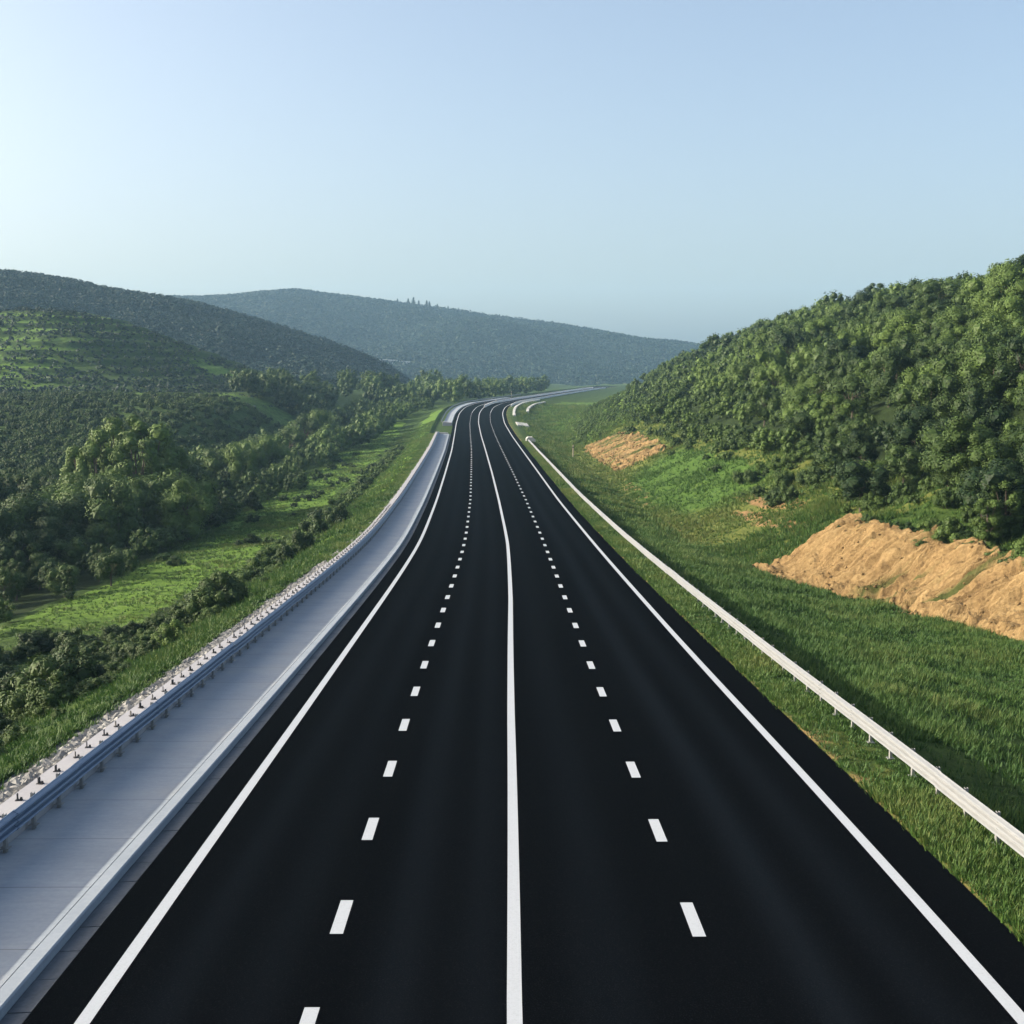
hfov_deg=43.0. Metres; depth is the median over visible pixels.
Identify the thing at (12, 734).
bush
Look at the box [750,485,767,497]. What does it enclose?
bush
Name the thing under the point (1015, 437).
broadleaf tree
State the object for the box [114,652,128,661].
bush
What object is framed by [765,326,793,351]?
broadleaf tree
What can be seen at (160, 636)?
bush
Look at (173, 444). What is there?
broadleaf tree
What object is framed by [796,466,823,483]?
bush
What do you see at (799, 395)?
broadleaf tree
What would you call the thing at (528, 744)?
road
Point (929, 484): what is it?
bush
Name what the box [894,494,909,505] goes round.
bush
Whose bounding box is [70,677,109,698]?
bush
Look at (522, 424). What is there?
concrete slab
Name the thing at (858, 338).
broadleaf tree
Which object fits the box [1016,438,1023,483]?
broadleaf tree
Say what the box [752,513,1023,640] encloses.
soil bank
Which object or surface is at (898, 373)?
broadleaf tree
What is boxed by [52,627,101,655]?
bush
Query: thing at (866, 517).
bush
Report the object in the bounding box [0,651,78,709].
bush
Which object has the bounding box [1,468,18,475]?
broadleaf tree
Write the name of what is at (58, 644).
bush
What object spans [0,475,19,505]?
broadleaf tree
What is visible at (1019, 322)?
broadleaf tree
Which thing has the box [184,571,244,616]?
bush
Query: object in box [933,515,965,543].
bush
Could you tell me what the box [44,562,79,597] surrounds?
broadleaf tree
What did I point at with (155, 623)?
bush
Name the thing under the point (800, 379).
broadleaf tree
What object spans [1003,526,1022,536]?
bush
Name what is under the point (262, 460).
broadleaf tree
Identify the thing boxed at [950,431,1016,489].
broadleaf tree
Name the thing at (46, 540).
broadleaf tree
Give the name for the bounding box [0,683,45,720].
bush
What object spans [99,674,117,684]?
bush
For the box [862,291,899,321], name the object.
broadleaf tree
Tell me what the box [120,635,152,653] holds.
bush
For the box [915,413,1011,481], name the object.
broadleaf tree
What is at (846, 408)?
broadleaf tree
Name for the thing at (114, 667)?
bush
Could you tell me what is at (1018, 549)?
bush
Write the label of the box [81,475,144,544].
broadleaf tree
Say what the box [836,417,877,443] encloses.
broadleaf tree
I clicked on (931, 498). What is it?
bush
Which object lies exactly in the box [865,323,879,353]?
broadleaf tree
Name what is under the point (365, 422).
woodland
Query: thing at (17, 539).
broadleaf tree
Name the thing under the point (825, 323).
broadleaf tree
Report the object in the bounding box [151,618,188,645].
bush
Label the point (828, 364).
broadleaf tree
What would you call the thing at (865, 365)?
broadleaf tree
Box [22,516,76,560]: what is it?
broadleaf tree
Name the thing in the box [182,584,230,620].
bush
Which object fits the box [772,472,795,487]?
bush
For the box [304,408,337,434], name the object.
broadleaf tree
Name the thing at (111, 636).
bush
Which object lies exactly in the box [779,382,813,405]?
broadleaf tree
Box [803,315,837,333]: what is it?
broadleaf tree
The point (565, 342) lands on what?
woodland
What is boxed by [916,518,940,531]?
bush
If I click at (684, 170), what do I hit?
sky
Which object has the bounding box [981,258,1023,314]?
broadleaf tree
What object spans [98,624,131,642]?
bush
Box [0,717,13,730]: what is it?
bush
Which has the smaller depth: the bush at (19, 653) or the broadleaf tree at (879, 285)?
the bush at (19, 653)
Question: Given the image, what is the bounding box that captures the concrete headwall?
[526,436,535,441]
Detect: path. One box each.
[0,434,447,987]
[444,397,510,422]
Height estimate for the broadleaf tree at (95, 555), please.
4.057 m
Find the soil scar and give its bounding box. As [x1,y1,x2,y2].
[583,431,672,469]
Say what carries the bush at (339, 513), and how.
on the ground at (32, 602)
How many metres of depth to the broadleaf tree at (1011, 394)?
117.89 m
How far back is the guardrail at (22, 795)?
41.15 m
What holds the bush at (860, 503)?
on the ground at (32, 602)
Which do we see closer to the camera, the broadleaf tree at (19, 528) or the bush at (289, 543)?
the bush at (289, 543)
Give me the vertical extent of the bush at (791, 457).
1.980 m
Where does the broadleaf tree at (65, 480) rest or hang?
on the ground at (32, 602)
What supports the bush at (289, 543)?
on the ground at (32, 602)
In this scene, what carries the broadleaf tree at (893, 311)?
on the ground at (32, 602)
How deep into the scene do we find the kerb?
29.81 m
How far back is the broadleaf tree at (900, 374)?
161.24 m
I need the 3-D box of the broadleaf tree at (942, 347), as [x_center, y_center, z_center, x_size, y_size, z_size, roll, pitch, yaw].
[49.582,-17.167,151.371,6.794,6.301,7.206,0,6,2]
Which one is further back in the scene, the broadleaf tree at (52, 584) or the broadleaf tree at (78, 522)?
the broadleaf tree at (78, 522)
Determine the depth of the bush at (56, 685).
52.59 m
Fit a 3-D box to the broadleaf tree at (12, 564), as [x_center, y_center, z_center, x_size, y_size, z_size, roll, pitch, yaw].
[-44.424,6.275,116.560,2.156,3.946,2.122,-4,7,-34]
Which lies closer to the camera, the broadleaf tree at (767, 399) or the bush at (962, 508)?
the bush at (962, 508)
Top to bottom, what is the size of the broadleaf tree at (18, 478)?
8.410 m
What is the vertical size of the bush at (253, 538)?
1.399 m
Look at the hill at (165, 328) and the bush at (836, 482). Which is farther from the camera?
the hill at (165, 328)
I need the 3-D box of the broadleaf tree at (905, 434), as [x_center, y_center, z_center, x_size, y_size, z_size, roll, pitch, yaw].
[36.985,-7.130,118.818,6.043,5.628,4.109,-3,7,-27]
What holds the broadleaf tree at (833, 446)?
on the ground at (32, 602)
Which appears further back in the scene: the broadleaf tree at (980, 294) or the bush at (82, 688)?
the broadleaf tree at (980, 294)
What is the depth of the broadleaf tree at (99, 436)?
178.85 m
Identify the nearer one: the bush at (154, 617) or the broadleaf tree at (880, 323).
the bush at (154, 617)
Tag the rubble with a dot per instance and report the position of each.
(15, 784)
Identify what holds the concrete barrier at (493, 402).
on the road
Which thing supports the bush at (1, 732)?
on the ground at (32, 602)
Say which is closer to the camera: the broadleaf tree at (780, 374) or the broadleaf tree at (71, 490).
the broadleaf tree at (71, 490)
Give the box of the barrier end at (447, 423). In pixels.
[443,421,451,425]
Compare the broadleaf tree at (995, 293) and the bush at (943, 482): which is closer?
the bush at (943, 482)
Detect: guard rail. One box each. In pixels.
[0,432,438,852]
[441,394,520,421]
[528,439,1023,857]
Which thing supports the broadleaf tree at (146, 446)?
on the ground at (32, 602)
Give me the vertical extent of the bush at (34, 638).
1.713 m
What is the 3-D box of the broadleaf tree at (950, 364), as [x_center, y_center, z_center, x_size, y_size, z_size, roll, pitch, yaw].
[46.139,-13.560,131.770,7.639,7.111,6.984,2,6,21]
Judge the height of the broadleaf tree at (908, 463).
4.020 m
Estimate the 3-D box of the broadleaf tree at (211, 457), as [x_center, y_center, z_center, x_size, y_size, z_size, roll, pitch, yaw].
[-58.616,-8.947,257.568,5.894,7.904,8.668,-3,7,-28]
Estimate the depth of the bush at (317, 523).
135.04 m
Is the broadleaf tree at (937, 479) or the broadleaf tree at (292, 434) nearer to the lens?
the broadleaf tree at (937, 479)
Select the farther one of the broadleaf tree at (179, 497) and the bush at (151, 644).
the broadleaf tree at (179, 497)
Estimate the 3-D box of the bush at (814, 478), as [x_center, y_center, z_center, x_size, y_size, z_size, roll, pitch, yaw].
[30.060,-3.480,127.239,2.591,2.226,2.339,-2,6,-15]
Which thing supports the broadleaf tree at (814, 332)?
on the ground at (32, 602)
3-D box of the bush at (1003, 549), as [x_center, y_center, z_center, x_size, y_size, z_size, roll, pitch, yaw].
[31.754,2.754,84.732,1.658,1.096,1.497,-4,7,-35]
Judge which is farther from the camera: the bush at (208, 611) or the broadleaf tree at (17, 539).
the broadleaf tree at (17, 539)
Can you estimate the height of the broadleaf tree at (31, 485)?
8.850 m
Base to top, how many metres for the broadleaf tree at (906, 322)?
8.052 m
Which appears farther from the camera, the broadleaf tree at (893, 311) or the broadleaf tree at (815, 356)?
the broadleaf tree at (893, 311)
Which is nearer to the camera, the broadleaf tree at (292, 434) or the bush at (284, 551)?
the bush at (284, 551)
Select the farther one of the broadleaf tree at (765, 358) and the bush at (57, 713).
the broadleaf tree at (765, 358)
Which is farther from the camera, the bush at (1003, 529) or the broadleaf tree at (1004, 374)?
the broadleaf tree at (1004, 374)
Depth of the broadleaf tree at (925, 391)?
128.42 m
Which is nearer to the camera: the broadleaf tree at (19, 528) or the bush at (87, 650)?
the bush at (87, 650)
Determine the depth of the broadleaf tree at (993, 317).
151.06 m
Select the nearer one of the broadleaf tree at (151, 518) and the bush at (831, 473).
the bush at (831, 473)
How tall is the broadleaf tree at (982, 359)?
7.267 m
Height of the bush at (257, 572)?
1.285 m
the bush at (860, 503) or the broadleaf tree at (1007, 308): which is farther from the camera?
the broadleaf tree at (1007, 308)
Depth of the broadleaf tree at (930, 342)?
154.55 m
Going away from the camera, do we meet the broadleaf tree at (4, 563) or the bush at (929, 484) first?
the bush at (929, 484)
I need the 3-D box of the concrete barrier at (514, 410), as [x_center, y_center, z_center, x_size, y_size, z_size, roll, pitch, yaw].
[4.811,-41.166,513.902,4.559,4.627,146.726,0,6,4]
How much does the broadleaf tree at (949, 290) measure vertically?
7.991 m
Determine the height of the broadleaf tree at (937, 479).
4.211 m
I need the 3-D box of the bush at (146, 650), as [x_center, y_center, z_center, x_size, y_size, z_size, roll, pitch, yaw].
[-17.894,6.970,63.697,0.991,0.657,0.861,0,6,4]
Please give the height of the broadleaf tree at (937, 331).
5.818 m
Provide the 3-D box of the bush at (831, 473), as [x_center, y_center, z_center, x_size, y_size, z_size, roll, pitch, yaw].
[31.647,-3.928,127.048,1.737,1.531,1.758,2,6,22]
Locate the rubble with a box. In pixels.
[0,436,432,804]
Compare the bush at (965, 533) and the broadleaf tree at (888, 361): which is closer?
the bush at (965, 533)
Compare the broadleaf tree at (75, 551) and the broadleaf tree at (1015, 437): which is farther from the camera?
the broadleaf tree at (75, 551)
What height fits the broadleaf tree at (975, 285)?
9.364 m
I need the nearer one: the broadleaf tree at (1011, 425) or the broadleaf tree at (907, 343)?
the broadleaf tree at (1011, 425)
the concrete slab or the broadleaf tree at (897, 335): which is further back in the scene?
the concrete slab
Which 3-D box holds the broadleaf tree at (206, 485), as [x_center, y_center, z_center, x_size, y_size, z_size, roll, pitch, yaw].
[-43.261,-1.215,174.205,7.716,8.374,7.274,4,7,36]
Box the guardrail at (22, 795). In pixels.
[0,432,437,850]
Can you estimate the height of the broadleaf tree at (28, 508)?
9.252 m
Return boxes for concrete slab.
[516,422,528,426]
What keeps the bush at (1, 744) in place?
on the ground at (32, 602)
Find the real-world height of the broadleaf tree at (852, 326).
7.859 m
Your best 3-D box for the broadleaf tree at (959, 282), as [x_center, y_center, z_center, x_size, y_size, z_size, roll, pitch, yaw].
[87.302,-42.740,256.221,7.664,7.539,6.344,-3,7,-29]
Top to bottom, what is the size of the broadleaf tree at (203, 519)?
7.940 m
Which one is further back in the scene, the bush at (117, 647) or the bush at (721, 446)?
the bush at (721, 446)
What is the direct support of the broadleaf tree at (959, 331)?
on the ground at (32, 602)
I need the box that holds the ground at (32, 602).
[0,344,1023,941]
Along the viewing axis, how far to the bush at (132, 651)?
66.82 m
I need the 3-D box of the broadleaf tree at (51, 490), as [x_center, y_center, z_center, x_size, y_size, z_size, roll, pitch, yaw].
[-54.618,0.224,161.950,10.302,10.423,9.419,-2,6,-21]
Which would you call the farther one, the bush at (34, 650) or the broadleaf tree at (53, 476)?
the broadleaf tree at (53, 476)
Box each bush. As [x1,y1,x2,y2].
[0,646,21,664]
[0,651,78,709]
[0,653,20,672]
[0,657,10,664]
[0,661,14,677]
[0,668,21,694]
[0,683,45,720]
[0,710,17,730]
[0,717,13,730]
[0,722,35,746]
[0,728,9,737]
[0,737,6,755]
[3,645,29,662]
[11,641,39,659]
[15,630,54,651]
[23,669,72,716]
[32,690,73,715]
[36,628,62,650]
[45,649,79,680]
[49,643,109,681]
[50,635,63,654]
[51,707,67,719]
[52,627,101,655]
[65,638,87,652]
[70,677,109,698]
[75,643,111,662]
[78,640,103,652]
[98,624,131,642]
[99,639,120,653]
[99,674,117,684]
[103,661,131,675]
[107,632,130,644]
[107,642,123,659]
[109,657,123,664]
[111,649,124,660]
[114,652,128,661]
[120,621,147,635]
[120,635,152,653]
[125,644,138,656]
[136,638,163,655]
[136,647,151,657]
[137,628,154,636]
[142,611,164,629]
[149,617,171,631]
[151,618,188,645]
[156,633,175,645]
[165,555,186,565]
[165,608,172,620]
[168,602,193,623]
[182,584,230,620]
[182,617,195,625]
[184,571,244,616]
[201,605,225,617]
[205,571,251,604]
[228,568,256,582]
[232,567,248,574]
[243,533,260,543]
[246,554,263,563]
[248,554,275,568]
[252,569,261,576]
[257,546,276,557]
[264,563,288,572]
[272,538,291,547]
[275,542,297,563]
[280,532,293,539]
[286,538,293,545]
[290,528,314,552]
[298,510,334,536]
[301,509,325,522]
[315,506,332,512]
[322,503,353,523]
[324,498,346,506]
[353,474,372,485]
[718,437,730,450]
[731,470,745,484]
[743,469,761,483]
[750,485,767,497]
[762,486,784,507]
[768,456,785,469]
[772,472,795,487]
[776,484,799,502]
[780,450,802,464]
[782,469,795,482]
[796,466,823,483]
[796,470,812,487]
[803,466,829,485]
[810,461,819,466]
[827,465,838,477]
[832,474,845,486]
[856,491,881,509]
[859,513,876,521]
[862,491,886,512]
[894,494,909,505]
[898,522,918,531]
[904,475,922,491]
[911,537,928,547]
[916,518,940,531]
[918,475,941,493]
[928,489,941,501]
[932,489,962,508]
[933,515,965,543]
[938,473,956,487]
[956,522,966,529]
[957,530,971,538]
[960,505,971,511]
[960,507,977,522]
[973,522,1010,540]
[989,546,1006,553]
[997,556,1010,562]
[998,551,1007,557]
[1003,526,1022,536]
[1010,538,1023,559]
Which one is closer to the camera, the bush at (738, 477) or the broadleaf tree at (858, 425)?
the broadleaf tree at (858, 425)
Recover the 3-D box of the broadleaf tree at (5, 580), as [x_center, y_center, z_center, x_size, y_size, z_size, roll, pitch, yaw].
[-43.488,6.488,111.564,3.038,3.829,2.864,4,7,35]
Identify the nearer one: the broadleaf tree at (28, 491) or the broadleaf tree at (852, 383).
the broadleaf tree at (28, 491)
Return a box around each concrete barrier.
[484,387,592,406]
[511,387,605,405]
[513,399,539,415]
[526,401,545,412]
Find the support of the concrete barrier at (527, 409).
on the ground at (32, 602)
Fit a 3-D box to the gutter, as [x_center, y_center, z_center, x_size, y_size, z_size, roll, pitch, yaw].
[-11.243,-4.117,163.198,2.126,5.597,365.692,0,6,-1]
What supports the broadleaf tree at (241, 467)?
on the ground at (32, 602)
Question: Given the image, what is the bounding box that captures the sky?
[0,0,1023,343]
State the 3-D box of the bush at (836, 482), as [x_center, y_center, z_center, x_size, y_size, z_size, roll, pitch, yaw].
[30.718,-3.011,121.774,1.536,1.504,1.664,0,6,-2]
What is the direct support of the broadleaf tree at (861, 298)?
on the ground at (32, 602)
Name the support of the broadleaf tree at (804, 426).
on the ground at (32, 602)
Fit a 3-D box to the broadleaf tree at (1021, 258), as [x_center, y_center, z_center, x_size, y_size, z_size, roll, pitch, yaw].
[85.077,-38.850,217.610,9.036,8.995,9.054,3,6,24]
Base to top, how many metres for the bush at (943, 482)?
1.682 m
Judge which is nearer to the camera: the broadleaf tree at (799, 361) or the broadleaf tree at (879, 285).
the broadleaf tree at (799, 361)
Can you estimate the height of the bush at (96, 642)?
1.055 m
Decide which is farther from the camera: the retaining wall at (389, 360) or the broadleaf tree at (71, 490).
the retaining wall at (389, 360)
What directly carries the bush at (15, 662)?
on the ground at (32, 602)
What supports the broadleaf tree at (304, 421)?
on the ground at (32, 602)
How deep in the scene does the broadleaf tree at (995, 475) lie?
88.97 m
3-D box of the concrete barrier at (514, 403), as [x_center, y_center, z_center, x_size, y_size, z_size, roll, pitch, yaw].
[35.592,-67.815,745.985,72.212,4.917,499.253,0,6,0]
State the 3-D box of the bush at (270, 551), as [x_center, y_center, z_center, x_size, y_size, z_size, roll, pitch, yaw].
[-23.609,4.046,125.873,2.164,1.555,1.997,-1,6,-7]
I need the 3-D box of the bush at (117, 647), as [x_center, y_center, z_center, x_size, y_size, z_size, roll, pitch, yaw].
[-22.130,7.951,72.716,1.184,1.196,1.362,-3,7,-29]
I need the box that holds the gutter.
[0,434,450,1023]
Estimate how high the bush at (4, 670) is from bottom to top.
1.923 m
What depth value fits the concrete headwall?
309.75 m
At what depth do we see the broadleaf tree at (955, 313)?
175.13 m
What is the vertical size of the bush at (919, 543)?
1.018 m
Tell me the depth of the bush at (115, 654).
69.60 m
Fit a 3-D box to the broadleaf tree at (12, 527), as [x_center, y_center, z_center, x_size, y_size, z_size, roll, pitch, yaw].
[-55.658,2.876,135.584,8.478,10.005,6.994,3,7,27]
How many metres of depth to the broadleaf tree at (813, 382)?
183.54 m
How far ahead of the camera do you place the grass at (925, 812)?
36.58 m
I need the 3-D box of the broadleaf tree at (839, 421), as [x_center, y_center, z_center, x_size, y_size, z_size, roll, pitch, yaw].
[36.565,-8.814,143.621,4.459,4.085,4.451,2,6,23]
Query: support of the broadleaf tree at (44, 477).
on the ground at (32, 602)
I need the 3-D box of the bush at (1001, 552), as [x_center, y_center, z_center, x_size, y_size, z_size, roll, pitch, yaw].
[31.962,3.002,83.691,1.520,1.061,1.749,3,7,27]
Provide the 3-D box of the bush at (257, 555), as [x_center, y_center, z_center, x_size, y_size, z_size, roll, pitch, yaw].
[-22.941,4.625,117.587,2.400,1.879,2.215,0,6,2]
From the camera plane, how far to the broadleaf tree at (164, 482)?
164.87 m
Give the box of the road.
[22,386,1023,1023]
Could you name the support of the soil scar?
on the ground at (32, 602)
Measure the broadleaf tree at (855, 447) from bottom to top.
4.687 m
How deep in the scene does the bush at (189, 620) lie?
77.23 m
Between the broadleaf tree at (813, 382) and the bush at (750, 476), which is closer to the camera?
the bush at (750, 476)
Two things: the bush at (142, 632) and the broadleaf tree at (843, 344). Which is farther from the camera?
the broadleaf tree at (843, 344)
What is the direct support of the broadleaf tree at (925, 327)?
on the ground at (32, 602)
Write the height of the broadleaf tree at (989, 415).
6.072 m
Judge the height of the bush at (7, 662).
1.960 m
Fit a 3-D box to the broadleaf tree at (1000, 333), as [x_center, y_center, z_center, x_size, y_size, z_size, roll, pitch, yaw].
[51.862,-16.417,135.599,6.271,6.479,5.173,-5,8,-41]
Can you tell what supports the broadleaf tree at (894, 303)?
on the ground at (32, 602)
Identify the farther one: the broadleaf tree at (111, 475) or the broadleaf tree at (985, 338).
the broadleaf tree at (111, 475)
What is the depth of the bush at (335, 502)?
181.86 m
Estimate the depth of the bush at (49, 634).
82.04 m
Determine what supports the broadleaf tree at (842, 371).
on the ground at (32, 602)
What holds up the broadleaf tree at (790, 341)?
on the ground at (32, 602)
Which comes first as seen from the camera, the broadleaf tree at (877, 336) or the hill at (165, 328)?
the broadleaf tree at (877, 336)
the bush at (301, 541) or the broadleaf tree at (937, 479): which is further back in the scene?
the bush at (301, 541)
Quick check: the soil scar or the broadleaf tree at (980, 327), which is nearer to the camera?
the broadleaf tree at (980, 327)
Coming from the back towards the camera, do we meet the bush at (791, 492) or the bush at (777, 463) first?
the bush at (777, 463)
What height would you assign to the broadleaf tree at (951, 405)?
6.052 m
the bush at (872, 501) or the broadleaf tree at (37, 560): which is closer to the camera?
the bush at (872, 501)
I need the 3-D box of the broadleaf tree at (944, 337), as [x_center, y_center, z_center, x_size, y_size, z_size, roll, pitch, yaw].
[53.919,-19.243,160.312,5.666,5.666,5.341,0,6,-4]
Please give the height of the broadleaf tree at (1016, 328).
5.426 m
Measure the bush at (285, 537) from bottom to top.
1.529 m
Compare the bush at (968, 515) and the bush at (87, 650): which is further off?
the bush at (968, 515)
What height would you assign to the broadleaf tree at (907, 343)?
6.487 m
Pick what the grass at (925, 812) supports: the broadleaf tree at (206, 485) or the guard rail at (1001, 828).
the guard rail at (1001, 828)
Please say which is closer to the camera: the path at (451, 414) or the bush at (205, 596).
the bush at (205, 596)
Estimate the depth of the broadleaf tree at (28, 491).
146.69 m
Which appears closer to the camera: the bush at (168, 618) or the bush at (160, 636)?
the bush at (160, 636)
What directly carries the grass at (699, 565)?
on the ground at (32, 602)
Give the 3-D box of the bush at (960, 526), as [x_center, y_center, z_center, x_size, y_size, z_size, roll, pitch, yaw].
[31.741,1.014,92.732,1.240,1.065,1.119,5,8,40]
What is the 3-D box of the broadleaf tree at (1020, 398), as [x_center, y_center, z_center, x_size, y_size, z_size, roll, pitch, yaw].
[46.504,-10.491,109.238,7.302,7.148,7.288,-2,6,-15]
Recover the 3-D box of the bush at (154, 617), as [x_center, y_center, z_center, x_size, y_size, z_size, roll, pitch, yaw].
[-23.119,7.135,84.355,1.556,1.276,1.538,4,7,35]
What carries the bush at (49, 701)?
on the ground at (32, 602)
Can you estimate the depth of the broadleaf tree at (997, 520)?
87.14 m
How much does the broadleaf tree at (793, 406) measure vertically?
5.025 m
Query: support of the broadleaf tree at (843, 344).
on the ground at (32, 602)
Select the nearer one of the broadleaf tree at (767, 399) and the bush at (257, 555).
the bush at (257, 555)
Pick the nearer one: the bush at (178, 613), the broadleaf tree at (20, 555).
the bush at (178, 613)
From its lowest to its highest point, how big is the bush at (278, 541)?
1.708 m
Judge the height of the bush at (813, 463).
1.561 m
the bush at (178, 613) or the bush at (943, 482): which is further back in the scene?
the bush at (943, 482)
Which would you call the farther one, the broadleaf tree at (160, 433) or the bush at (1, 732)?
the broadleaf tree at (160, 433)
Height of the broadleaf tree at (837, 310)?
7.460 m
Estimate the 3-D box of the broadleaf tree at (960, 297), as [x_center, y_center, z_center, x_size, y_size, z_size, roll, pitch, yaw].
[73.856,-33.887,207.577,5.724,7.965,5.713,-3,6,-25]
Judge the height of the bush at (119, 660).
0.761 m
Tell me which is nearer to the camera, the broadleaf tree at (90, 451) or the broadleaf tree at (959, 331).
the broadleaf tree at (959, 331)
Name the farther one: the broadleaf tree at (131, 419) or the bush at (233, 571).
the broadleaf tree at (131, 419)
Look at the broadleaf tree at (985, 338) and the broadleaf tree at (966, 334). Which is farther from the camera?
the broadleaf tree at (966, 334)
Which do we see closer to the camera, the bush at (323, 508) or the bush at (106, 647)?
the bush at (106, 647)
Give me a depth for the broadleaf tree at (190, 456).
234.73 m
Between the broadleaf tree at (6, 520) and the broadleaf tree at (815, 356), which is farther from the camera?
the broadleaf tree at (815, 356)
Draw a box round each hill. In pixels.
[0,310,259,411]
[1,281,413,380]
[207,292,671,383]
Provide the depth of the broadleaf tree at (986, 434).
100.18 m
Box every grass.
[515,401,1023,833]
[521,440,1023,945]
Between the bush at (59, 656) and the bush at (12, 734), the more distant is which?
the bush at (59, 656)
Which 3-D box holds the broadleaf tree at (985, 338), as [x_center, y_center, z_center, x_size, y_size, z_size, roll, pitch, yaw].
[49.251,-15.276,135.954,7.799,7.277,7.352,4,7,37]
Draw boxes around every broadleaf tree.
[0,472,6,499]
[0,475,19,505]
[0,491,78,559]
[0,502,19,542]
[0,530,51,572]
[0,549,34,588]
[0,558,20,589]
[0,567,23,600]
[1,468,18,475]
[1,501,22,540]
[2,473,15,477]
[2,474,30,501]
[2,488,43,560]
[5,560,28,600]
[6,508,29,551]
[18,476,60,493]
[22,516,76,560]
[22,552,61,589]
[26,527,66,562]
[27,470,43,482]
[32,465,61,477]
[35,472,112,526]
[35,482,90,507]
[40,475,57,482]
[40,491,90,561]
[44,472,80,483]
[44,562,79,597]
[49,474,59,481]
[51,537,87,572]
[54,472,98,487]
[57,505,89,536]
[58,444,101,481]
[74,443,112,476]
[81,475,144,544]
[84,424,138,476]
[85,467,142,514]
[87,482,151,526]
[88,543,107,581]
[94,549,127,585]
[98,414,154,464]
[108,436,164,482]
[114,420,181,526]
[127,477,167,536]
[138,437,178,472]
[139,467,188,527]
[157,478,214,540]
[158,446,190,475]
[165,477,208,527]
[180,472,218,511]
[181,449,211,480]
[187,454,196,464]
[201,447,230,475]
[217,441,247,473]
[221,442,260,484]
[236,439,268,471]
[248,434,290,470]
[273,426,307,451]
[291,412,322,440]
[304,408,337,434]
[727,358,762,390]
[745,387,781,425]
[750,325,783,352]
[751,363,792,391]
[752,343,787,389]
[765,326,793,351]
[765,327,809,358]
[776,412,823,443]
[778,386,822,420]
[778,400,815,426]
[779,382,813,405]
[784,319,806,333]
[787,342,825,381]
[789,328,819,350]
[796,367,826,393]
[800,316,847,338]
[800,348,835,377]
[801,373,830,396]
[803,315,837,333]
[809,338,869,376]
[810,394,868,428]
[811,345,838,366]
[813,429,850,466]
[816,349,853,394]
[825,414,861,441]
[826,301,859,320]
[828,372,880,417]
[831,458,894,511]
[834,356,864,396]
[835,327,868,355]
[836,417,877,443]
[837,317,867,338]
[840,429,878,468]
[842,289,874,320]
[852,353,880,380]
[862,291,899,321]
[863,283,884,291]
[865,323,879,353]
[865,343,914,406]
[867,310,899,343]
[870,292,914,316]
[870,319,910,346]
[874,308,923,346]
[880,308,909,317]
[883,369,909,396]
[883,403,943,448]
[884,353,915,386]
[884,443,921,483]
[885,383,912,410]
[886,330,916,349]
[888,374,953,421]
[896,333,931,356]
[899,362,939,398]
[903,282,922,300]
[906,337,954,371]
[908,340,940,376]
[910,433,925,453]
[911,300,950,331]
[911,306,945,339]
[912,278,960,304]
[913,293,950,309]
[914,354,942,378]
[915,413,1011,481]
[918,416,951,448]
[921,447,960,485]
[927,319,959,342]
[928,333,959,344]
[928,343,995,397]
[931,370,1000,417]
[933,305,980,336]
[937,325,968,343]
[942,277,966,286]
[942,422,995,447]
[949,331,1011,379]
[950,328,991,352]
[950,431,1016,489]
[952,311,986,330]
[952,457,1023,511]
[953,276,984,308]
[955,460,1023,518]
[957,341,1020,400]
[962,262,1005,309]
[962,310,1005,336]
[962,392,1018,436]
[967,317,1012,341]
[969,498,1004,548]
[974,282,1005,315]
[977,275,1023,315]
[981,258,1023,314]
[985,323,1023,348]
[986,479,1023,536]
[990,292,1023,328]
[992,335,1023,391]
[997,417,1023,461]
[999,425,1023,465]
[1004,372,1023,407]
[1007,316,1023,330]
[1008,326,1023,335]
[1011,388,1023,410]
[1014,254,1023,268]
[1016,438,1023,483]
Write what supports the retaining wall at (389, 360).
on the hill at (500, 337)
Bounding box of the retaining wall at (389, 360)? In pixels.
[382,359,409,363]
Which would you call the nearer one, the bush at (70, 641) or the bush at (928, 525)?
the bush at (70, 641)
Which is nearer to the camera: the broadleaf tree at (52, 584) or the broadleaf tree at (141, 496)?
the broadleaf tree at (52, 584)
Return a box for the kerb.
[0,434,448,1020]
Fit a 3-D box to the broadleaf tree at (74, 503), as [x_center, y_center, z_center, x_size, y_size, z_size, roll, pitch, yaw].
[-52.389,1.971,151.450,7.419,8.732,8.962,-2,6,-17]
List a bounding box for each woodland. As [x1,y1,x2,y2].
[0,268,414,389]
[0,306,276,409]
[0,367,549,662]
[163,288,699,385]
[570,270,1023,551]
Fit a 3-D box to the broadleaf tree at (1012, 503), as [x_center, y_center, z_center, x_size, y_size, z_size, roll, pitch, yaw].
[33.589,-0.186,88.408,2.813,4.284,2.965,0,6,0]
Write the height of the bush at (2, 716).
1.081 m
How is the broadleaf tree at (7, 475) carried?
on the ground at (32, 602)
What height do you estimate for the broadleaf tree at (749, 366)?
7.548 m
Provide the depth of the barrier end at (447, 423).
398.00 m
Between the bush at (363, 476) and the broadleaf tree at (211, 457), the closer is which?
the bush at (363, 476)
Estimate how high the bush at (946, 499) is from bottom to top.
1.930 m
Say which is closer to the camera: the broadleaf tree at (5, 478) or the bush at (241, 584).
the bush at (241, 584)
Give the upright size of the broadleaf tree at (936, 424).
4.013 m
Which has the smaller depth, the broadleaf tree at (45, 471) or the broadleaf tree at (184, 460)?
the broadleaf tree at (184, 460)
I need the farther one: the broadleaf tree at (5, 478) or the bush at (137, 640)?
the broadleaf tree at (5, 478)

